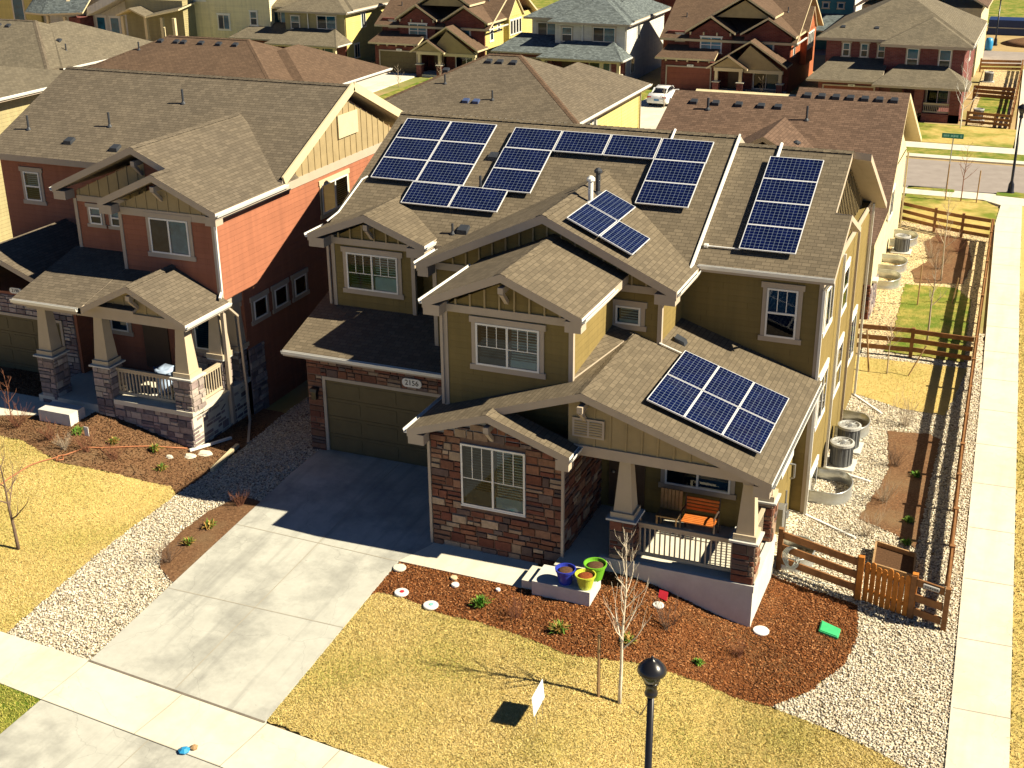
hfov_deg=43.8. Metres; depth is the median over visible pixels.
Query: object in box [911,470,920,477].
garden plant
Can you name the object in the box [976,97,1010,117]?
lawn
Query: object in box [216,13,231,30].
window
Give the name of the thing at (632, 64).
window
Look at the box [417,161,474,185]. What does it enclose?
solar panel
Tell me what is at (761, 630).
stepping disc
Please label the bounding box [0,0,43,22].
yellow house
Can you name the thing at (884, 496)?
dry shrub
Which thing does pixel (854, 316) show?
window
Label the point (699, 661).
garden plant
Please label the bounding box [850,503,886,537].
dry shrub
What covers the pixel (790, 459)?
window
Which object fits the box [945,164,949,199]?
tree stake
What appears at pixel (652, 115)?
driveway
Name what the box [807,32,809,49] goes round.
window
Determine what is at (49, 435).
dry shrub
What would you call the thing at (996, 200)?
sidewalk
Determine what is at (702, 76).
garage door
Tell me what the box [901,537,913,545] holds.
garden plant
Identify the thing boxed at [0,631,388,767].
sidewalk
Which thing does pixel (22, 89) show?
house
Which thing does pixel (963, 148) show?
sidewalk
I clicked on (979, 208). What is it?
lawn
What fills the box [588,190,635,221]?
solar panel
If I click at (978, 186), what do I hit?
tree stake
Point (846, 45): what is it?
window
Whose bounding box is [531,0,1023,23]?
field
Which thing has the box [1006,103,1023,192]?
street lamp
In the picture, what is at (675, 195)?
solar panel
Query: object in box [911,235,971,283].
mulch bed
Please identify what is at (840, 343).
window
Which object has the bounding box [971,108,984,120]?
air conditioner
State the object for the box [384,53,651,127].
hip roof house
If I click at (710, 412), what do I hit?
solar panel
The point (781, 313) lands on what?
window
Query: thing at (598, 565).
flower pot
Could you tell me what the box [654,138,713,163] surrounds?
solar panel
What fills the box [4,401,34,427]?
dry shrub
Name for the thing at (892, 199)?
window
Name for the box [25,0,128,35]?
white gable house
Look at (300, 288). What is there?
window
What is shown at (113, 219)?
window
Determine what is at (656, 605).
stepping disc
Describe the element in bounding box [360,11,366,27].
window
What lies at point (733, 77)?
front door
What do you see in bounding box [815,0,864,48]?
teal house
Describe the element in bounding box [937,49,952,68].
window
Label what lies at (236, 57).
hip roof house
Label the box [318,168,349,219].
window
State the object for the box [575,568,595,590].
flower pot
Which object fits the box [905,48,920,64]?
window
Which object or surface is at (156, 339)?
front door
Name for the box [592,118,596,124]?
window
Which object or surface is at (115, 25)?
window
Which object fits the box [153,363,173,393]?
barbecue grill
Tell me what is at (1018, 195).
lawn
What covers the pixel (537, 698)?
lawn sign
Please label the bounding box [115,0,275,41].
green stucco house
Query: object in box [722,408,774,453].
solar panel
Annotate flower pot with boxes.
[555,563,575,585]
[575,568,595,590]
[584,557,606,581]
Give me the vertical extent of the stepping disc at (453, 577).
0.060 m
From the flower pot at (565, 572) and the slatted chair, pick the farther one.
the slatted chair
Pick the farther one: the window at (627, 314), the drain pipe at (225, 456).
the drain pipe at (225, 456)
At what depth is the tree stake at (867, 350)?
46.26 m
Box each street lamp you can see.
[637,655,666,767]
[993,0,1001,45]
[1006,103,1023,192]
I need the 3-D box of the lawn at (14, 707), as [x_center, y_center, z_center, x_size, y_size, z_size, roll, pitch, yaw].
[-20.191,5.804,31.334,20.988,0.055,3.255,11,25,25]
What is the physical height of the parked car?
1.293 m
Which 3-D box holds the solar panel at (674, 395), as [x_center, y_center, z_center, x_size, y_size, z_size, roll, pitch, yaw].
[4.001,0.303,31.421,1.005,0.098,1.740,26,29,12]
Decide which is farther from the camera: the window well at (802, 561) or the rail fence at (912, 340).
the rail fence at (912, 340)
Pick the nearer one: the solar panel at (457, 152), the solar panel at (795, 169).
the solar panel at (795, 169)
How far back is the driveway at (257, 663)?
32.09 m
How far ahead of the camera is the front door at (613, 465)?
34.22 m
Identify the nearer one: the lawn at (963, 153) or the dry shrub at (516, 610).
the dry shrub at (516, 610)
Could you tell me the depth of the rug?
39.68 m
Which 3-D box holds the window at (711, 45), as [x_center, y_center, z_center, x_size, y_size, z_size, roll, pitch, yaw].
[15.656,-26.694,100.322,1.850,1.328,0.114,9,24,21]
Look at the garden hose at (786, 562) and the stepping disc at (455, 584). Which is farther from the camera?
the garden hose at (786, 562)
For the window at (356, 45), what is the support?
in the olive house at (347, 28)
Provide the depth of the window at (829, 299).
35.47 m
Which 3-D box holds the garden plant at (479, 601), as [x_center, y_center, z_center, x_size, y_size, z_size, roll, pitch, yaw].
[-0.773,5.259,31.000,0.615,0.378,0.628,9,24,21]
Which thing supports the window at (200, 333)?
in the red house at (158, 218)
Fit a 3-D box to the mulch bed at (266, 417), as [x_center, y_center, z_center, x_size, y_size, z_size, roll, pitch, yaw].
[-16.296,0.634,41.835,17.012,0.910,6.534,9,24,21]
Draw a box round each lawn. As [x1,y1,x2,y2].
[0,436,175,632]
[0,684,39,731]
[267,593,904,767]
[379,77,652,100]
[852,356,966,414]
[884,284,970,361]
[902,194,998,234]
[907,147,1023,160]
[907,186,954,191]
[918,123,1015,147]
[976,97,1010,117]
[996,192,1023,197]
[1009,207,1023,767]
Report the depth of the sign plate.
30.91 m
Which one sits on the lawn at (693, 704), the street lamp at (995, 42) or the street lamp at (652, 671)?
the street lamp at (652, 671)
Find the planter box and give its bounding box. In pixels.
[872,541,916,579]
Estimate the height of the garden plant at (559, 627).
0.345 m
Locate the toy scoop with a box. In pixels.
[658,590,667,600]
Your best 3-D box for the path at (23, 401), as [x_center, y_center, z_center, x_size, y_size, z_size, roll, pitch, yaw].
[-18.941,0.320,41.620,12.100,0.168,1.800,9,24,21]
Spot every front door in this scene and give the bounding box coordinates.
[142,325,171,366]
[434,55,444,70]
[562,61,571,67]
[608,460,645,508]
[727,71,738,88]
[890,88,901,92]
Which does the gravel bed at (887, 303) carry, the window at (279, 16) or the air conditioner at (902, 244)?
the air conditioner at (902, 244)
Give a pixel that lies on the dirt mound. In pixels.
(1018, 42)
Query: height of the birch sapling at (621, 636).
4.516 m
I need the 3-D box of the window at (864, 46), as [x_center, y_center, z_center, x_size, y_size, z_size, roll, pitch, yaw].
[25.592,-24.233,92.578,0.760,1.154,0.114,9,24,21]
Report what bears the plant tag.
on the mulch bed at (266, 417)
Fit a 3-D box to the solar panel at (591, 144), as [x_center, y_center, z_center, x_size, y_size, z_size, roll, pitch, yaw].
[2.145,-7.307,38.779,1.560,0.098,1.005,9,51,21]
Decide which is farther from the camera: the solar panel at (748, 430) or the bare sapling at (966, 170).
the bare sapling at (966, 170)
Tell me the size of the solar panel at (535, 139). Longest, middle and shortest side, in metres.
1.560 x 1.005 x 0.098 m
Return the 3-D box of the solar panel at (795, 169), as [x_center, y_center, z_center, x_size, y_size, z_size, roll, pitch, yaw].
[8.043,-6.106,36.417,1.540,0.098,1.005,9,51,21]
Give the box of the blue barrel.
[985,37,992,50]
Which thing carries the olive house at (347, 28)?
on the ground at (289, 400)
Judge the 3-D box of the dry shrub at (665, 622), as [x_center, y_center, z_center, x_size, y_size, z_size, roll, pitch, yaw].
[3.748,5.452,30.318,0.818,0.946,1.194,-11,25,-23]
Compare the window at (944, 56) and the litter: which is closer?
the litter
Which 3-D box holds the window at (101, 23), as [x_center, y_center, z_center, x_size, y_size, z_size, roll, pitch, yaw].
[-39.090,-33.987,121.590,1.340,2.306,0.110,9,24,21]
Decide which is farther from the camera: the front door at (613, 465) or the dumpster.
the dumpster
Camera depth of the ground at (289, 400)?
87.13 m
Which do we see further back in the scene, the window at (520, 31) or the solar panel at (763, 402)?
the window at (520, 31)
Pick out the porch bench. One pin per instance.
(699, 519)
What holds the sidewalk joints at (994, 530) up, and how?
on the sidewalk at (982, 680)
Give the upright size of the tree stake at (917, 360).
1.322 m
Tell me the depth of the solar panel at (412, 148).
40.10 m
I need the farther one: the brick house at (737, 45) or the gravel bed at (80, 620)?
the brick house at (737, 45)
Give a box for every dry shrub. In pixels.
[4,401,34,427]
[36,418,63,439]
[51,432,72,449]
[70,424,94,452]
[92,439,128,460]
[147,535,183,562]
[228,482,250,506]
[498,588,533,619]
[646,592,688,630]
[724,638,752,657]
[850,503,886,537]
[871,470,900,502]
[886,442,908,466]
[892,384,924,426]
[915,241,953,268]
[922,232,942,257]
[924,218,961,242]
[945,223,973,251]
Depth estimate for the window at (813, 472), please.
37.64 m
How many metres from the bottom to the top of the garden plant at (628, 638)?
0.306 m
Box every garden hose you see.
[1,445,186,484]
[782,546,834,585]
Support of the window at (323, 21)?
in the olive house at (347, 28)
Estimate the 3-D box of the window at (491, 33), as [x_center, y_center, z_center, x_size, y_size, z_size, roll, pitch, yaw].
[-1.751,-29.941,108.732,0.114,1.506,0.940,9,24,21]
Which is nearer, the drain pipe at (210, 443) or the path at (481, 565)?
the path at (481, 565)
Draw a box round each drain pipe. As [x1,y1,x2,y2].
[189,436,231,451]
[210,444,239,471]
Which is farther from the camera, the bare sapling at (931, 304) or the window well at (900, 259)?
the window well at (900, 259)
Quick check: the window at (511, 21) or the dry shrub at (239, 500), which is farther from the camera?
the window at (511, 21)
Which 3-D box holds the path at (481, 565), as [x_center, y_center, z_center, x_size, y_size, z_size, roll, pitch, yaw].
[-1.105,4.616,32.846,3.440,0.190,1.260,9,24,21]
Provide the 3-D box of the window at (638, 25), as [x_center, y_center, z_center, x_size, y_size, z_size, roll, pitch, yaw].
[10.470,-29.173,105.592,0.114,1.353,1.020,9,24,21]
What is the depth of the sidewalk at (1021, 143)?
87.59 m
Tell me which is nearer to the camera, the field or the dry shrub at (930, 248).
the dry shrub at (930, 248)
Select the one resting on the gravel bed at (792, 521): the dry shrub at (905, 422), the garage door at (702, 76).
the dry shrub at (905, 422)
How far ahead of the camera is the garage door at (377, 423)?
37.69 m
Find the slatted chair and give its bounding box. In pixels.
[655,487,682,530]
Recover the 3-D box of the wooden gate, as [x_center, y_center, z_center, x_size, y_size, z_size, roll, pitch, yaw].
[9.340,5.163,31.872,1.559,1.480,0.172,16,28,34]
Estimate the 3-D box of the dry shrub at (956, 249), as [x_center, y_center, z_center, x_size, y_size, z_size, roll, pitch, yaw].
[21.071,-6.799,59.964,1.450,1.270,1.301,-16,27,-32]
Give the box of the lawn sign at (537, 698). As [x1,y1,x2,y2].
[531,679,543,724]
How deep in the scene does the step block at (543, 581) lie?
31.23 m
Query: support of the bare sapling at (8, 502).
on the lawn at (122, 517)
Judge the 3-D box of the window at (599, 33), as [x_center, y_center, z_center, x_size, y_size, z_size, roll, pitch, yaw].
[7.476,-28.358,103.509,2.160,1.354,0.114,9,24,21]
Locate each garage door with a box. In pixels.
[0,311,70,376]
[322,376,440,466]
[379,49,417,73]
[665,65,711,90]
[822,84,874,90]
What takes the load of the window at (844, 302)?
in the tan house at (504, 369)
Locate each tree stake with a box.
[597,635,600,697]
[866,329,869,371]
[908,346,926,375]
[917,265,922,304]
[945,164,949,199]
[951,278,958,303]
[976,170,981,202]
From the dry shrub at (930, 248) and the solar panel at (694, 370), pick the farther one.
the dry shrub at (930, 248)
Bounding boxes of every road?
[814,49,1023,64]
[903,158,1023,193]
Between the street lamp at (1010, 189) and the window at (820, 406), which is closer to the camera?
the window at (820, 406)
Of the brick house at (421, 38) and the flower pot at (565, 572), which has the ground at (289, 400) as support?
the brick house at (421, 38)
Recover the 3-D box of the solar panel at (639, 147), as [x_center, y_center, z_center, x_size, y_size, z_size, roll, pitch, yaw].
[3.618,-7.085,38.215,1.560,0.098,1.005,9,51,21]
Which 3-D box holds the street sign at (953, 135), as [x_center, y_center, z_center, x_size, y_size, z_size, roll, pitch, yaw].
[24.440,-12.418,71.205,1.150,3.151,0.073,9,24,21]
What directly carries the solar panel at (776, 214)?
attached to the tan house at (504, 369)
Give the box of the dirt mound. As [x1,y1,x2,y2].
[1000,37,1023,47]
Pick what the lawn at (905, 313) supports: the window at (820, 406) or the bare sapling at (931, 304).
the bare sapling at (931, 304)
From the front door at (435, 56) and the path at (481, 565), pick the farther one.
the front door at (435, 56)
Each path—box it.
[0,390,94,416]
[399,543,538,587]
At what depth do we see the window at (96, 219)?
40.60 m
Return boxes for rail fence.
[775,527,858,597]
[857,324,974,360]
[899,200,990,237]
[906,573,945,624]
[940,219,994,631]
[965,111,1011,128]
[972,85,1014,99]
[979,58,1021,71]
[1010,60,1023,127]
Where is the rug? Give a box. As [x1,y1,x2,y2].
[152,391,174,399]
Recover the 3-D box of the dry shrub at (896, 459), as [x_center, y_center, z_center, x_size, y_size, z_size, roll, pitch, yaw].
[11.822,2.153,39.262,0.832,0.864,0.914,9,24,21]
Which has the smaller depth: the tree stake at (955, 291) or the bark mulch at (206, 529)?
the bark mulch at (206, 529)
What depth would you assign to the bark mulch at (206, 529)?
34.57 m
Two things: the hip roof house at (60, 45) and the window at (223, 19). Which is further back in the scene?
the window at (223, 19)
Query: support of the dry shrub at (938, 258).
on the mulch bed at (957, 266)
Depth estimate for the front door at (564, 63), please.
105.34 m
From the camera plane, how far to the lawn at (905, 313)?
51.87 m
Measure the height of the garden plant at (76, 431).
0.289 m
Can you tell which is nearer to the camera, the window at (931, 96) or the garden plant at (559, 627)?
the garden plant at (559, 627)
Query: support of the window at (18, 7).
in the yellow house at (12, 9)
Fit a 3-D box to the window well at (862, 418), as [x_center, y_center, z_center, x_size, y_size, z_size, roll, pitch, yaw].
[11.187,1.829,41.941,1.029,1.441,1.442,9,24,21]
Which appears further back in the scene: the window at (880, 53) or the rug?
the window at (880, 53)
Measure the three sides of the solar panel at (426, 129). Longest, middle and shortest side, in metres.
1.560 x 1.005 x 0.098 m
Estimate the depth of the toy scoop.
31.46 m
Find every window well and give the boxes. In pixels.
[773,534,814,572]
[808,467,852,505]
[834,409,870,438]
[877,268,900,289]
[878,253,907,272]
[889,229,917,246]
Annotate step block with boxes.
[38,401,85,426]
[522,564,600,606]
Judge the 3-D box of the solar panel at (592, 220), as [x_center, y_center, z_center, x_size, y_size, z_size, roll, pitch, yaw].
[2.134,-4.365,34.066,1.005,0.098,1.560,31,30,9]
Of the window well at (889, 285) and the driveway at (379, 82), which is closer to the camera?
the window well at (889, 285)
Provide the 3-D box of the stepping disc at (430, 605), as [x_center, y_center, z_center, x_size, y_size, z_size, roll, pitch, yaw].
[-1.984,5.390,31.112,0.380,0.076,0.376,9,24,21]
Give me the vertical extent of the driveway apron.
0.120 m
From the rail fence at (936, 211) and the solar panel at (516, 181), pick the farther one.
the rail fence at (936, 211)
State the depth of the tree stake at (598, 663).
27.73 m
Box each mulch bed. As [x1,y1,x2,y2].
[0,366,283,493]
[160,496,260,581]
[371,562,858,705]
[859,431,939,547]
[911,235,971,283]
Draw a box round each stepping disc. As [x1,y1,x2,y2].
[393,564,405,571]
[394,588,408,596]
[423,600,437,609]
[450,575,456,579]
[451,582,458,587]
[653,601,663,608]
[753,626,768,635]
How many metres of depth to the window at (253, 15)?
115.72 m
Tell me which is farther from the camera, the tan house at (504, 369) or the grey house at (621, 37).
the grey house at (621, 37)
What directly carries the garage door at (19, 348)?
in the red house at (158, 218)
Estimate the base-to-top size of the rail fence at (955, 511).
1.470 m
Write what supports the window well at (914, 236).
in the ground at (289, 400)
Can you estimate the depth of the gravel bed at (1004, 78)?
102.46 m
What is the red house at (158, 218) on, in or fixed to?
on the ground at (289, 400)
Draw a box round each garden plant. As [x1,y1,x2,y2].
[71,425,82,435]
[105,436,119,444]
[149,442,162,452]
[156,463,166,471]
[182,536,195,545]
[201,518,215,529]
[470,594,494,608]
[546,618,571,633]
[623,630,637,645]
[691,658,704,666]
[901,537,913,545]
[902,515,915,522]
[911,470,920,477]
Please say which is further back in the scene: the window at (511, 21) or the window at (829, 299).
the window at (511, 21)
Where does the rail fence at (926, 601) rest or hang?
on the ground at (289, 400)
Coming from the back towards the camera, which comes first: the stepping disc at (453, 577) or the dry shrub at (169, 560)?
the dry shrub at (169, 560)
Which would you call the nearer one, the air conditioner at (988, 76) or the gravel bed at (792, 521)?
the gravel bed at (792, 521)
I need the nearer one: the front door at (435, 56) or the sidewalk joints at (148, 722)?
the sidewalk joints at (148, 722)
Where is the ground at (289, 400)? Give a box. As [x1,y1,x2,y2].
[1,8,1023,767]
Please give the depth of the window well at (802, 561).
33.82 m
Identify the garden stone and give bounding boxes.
[185,453,196,458]
[198,450,212,455]
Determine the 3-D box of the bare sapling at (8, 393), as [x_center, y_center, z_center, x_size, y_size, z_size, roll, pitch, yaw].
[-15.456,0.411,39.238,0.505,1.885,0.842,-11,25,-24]
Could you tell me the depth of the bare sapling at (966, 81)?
85.88 m
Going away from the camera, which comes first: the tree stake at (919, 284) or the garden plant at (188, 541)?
the garden plant at (188, 541)
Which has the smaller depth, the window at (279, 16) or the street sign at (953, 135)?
the street sign at (953, 135)
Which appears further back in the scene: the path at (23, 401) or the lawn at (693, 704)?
the path at (23, 401)
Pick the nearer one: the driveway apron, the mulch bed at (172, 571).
the driveway apron
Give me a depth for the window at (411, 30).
109.64 m
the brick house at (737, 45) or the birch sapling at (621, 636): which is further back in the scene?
the brick house at (737, 45)
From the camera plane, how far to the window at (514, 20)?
111.81 m
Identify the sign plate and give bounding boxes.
[923,583,939,592]
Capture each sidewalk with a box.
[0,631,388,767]
[902,187,1023,206]
[905,141,1023,154]
[906,153,1023,165]
[945,205,1021,767]
[1014,69,1023,148]
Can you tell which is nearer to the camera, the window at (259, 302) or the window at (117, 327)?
the window at (259, 302)
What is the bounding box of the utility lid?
[819,621,840,639]
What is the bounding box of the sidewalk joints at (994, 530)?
[953,216,1017,718]
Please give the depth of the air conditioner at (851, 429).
40.27 m
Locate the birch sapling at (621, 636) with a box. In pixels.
[602,529,651,703]
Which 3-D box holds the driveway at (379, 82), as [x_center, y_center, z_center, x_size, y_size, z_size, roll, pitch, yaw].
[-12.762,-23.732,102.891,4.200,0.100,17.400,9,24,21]
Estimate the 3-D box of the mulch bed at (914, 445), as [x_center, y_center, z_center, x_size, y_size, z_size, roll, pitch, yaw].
[11.711,2.965,38.340,1.748,0.001,7.806,9,24,21]
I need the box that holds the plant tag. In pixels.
[84,427,88,435]
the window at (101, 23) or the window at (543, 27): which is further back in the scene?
the window at (101, 23)
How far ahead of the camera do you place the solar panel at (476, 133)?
40.12 m
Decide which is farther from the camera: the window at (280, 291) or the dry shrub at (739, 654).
the window at (280, 291)
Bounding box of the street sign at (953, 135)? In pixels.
[942,133,963,183]
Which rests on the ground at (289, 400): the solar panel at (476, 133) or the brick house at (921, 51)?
the brick house at (921, 51)
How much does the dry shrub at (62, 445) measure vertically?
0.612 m
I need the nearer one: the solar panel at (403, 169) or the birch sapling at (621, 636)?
the birch sapling at (621, 636)
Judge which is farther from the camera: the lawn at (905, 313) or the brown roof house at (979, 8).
the brown roof house at (979, 8)
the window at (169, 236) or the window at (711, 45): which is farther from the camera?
the window at (711, 45)
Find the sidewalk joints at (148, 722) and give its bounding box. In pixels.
[42,661,339,767]
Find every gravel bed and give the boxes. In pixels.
[7,397,316,659]
[772,333,984,767]
[857,221,988,355]
[967,69,1019,127]
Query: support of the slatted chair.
on the tan house at (504, 369)
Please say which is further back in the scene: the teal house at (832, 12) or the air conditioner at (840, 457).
the teal house at (832, 12)
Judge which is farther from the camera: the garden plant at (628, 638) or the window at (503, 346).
the window at (503, 346)
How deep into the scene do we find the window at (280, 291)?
41.99 m
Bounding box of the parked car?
[647,84,678,105]
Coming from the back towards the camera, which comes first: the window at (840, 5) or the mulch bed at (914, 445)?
the window at (840, 5)
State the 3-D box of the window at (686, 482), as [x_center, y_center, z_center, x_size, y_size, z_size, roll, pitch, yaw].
[4.865,2.168,33.281,2.090,1.526,0.114,9,24,21]
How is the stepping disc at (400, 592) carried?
on the mulch bed at (649, 637)
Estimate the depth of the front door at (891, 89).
90.50 m
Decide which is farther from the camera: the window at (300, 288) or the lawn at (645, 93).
the lawn at (645, 93)
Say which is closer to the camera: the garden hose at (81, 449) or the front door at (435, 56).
the garden hose at (81, 449)
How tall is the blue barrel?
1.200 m
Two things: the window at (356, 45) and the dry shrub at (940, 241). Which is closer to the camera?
the dry shrub at (940, 241)
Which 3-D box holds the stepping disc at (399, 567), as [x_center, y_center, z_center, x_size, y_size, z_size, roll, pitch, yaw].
[-2.878,4.701,32.629,0.340,0.060,0.337,9,24,21]
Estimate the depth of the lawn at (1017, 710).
32.77 m
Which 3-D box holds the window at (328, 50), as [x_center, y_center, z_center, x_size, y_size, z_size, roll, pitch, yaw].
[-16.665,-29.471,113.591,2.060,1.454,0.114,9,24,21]
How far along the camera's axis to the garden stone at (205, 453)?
38.83 m
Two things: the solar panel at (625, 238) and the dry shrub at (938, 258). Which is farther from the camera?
the dry shrub at (938, 258)
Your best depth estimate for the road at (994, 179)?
74.27 m
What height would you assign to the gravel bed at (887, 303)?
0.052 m
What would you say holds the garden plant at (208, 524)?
on the mulch bed at (172, 571)
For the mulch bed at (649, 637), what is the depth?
30.67 m
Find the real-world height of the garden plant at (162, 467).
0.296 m
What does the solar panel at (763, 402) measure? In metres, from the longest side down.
1.740 x 1.005 x 0.098 m
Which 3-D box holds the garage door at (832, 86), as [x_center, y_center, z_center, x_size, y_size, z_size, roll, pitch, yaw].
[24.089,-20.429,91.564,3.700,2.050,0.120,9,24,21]
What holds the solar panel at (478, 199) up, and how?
attached to the tan house at (504, 369)
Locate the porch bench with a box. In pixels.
[678,493,720,543]
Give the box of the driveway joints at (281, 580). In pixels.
[170,464,398,687]
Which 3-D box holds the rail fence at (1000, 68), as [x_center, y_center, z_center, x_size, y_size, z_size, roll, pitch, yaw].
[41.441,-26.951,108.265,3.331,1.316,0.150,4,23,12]
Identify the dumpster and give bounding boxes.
[987,16,1023,35]
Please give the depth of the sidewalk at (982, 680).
34.68 m
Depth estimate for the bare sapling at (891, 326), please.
45.78 m
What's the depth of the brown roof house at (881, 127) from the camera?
55.44 m
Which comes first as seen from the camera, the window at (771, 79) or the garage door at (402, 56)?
the window at (771, 79)
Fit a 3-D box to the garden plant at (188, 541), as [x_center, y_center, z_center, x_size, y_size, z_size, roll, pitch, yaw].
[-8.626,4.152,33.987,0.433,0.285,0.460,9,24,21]
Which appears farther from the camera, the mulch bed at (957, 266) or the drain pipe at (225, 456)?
the mulch bed at (957, 266)
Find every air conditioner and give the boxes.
[823,436,856,472]
[837,420,863,455]
[890,233,911,254]
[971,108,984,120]
[982,71,993,82]
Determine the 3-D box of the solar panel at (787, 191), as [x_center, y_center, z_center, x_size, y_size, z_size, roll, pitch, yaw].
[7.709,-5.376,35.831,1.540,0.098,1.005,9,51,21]
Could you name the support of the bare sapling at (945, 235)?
on the mulch bed at (957, 266)
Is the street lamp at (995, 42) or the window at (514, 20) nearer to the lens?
the window at (514, 20)
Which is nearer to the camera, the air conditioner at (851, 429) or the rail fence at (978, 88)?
the air conditioner at (851, 429)
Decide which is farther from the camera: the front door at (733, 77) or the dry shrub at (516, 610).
the front door at (733, 77)
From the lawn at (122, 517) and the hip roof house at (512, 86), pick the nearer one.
the lawn at (122, 517)
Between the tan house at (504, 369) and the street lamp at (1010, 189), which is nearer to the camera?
the tan house at (504, 369)
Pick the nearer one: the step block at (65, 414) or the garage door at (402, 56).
the step block at (65, 414)
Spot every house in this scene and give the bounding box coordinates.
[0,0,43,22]
[0,19,151,69]
[0,66,63,241]
[0,66,401,450]
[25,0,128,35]
[88,35,392,83]
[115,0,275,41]
[228,0,389,61]
[280,111,886,626]
[368,0,537,77]
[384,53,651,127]
[491,0,670,78]
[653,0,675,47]
[655,0,823,93]
[656,87,936,318]
[806,0,987,123]
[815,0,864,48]
[854,0,992,76]
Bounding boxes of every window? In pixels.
[11,0,26,19]
[18,166,47,205]
[85,202,107,228]
[95,15,107,30]
[108,15,121,33]
[108,206,119,229]
[109,320,133,336]
[143,212,196,261]
[192,301,241,352]
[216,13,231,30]
[248,10,258,25]
[249,288,270,325]
[270,277,290,313]
[274,10,284,22]
[289,14,300,29]
[290,267,309,302]
[315,14,337,30]
[315,48,332,52]
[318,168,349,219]
[340,246,404,299]
[353,42,359,58]
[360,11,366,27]
[408,22,427,38]
[455,52,478,67]
[460,442,525,517]
[469,315,545,379]
[489,24,493,42]
[510,19,512,35]
[513,18,515,34]
[516,17,518,33]
[519,16,521,32]
[536,21,554,33]
[560,26,573,41]
[588,63,610,71]
[591,26,616,43]
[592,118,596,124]
[612,298,646,331]
[630,56,634,73]
[636,23,640,40]
[658,469,735,500]
[700,36,722,53]
[751,68,780,90]
[758,281,805,344]
[780,451,793,479]
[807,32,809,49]
[808,454,818,495]
[814,357,829,432]
[821,1,830,8]
[822,285,834,338]
[833,332,844,398]
[836,2,845,9]
[840,41,851,56]
[841,256,850,315]
[844,304,857,369]
[858,42,870,57]
[876,43,884,58]
[887,183,895,222]
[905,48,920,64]
[923,90,950,106]
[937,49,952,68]
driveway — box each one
[91,449,433,722]
[357,72,416,92]
[640,98,666,128]
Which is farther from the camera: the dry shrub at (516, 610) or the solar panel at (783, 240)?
the solar panel at (783, 240)
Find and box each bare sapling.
[0,370,18,420]
[0,437,30,549]
[881,317,902,373]
[926,250,945,339]
[937,189,960,280]
[955,58,975,127]
[960,142,979,200]
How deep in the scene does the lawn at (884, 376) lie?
45.42 m
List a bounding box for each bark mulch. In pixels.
[161,498,257,578]
[892,434,937,545]
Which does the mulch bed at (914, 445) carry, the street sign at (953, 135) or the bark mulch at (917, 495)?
the bark mulch at (917, 495)
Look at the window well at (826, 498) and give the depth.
37.24 m
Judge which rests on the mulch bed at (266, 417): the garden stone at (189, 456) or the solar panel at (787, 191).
the garden stone at (189, 456)
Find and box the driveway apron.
[0,700,219,767]
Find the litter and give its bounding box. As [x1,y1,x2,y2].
[178,744,197,754]
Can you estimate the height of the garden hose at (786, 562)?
0.761 m
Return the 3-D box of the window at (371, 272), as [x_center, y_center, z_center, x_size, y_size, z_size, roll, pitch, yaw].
[-4.154,-3.322,38.011,2.050,1.446,0.114,9,24,21]
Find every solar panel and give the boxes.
[371,157,427,182]
[383,137,439,160]
[396,118,450,140]
[401,181,459,208]
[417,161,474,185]
[429,141,485,164]
[441,121,496,144]
[448,186,507,212]
[482,168,540,194]
[493,147,551,171]
[505,127,561,150]
[553,131,611,156]
[566,203,616,236]
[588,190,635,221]
[600,221,649,255]
[603,134,661,160]
[635,181,696,208]
[644,159,704,184]
[646,374,701,417]
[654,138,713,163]
[667,350,718,389]
[684,391,738,435]
[703,366,753,406]
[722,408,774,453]
[739,224,802,254]
[739,382,788,424]
[747,201,809,228]
[755,178,816,205]
[763,156,823,182]
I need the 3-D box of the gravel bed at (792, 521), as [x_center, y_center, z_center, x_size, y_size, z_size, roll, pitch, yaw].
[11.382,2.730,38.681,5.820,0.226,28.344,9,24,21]
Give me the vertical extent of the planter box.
0.340 m
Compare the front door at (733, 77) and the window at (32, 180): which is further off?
the front door at (733, 77)
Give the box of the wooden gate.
[854,555,918,618]
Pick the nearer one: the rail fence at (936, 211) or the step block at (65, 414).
the step block at (65, 414)

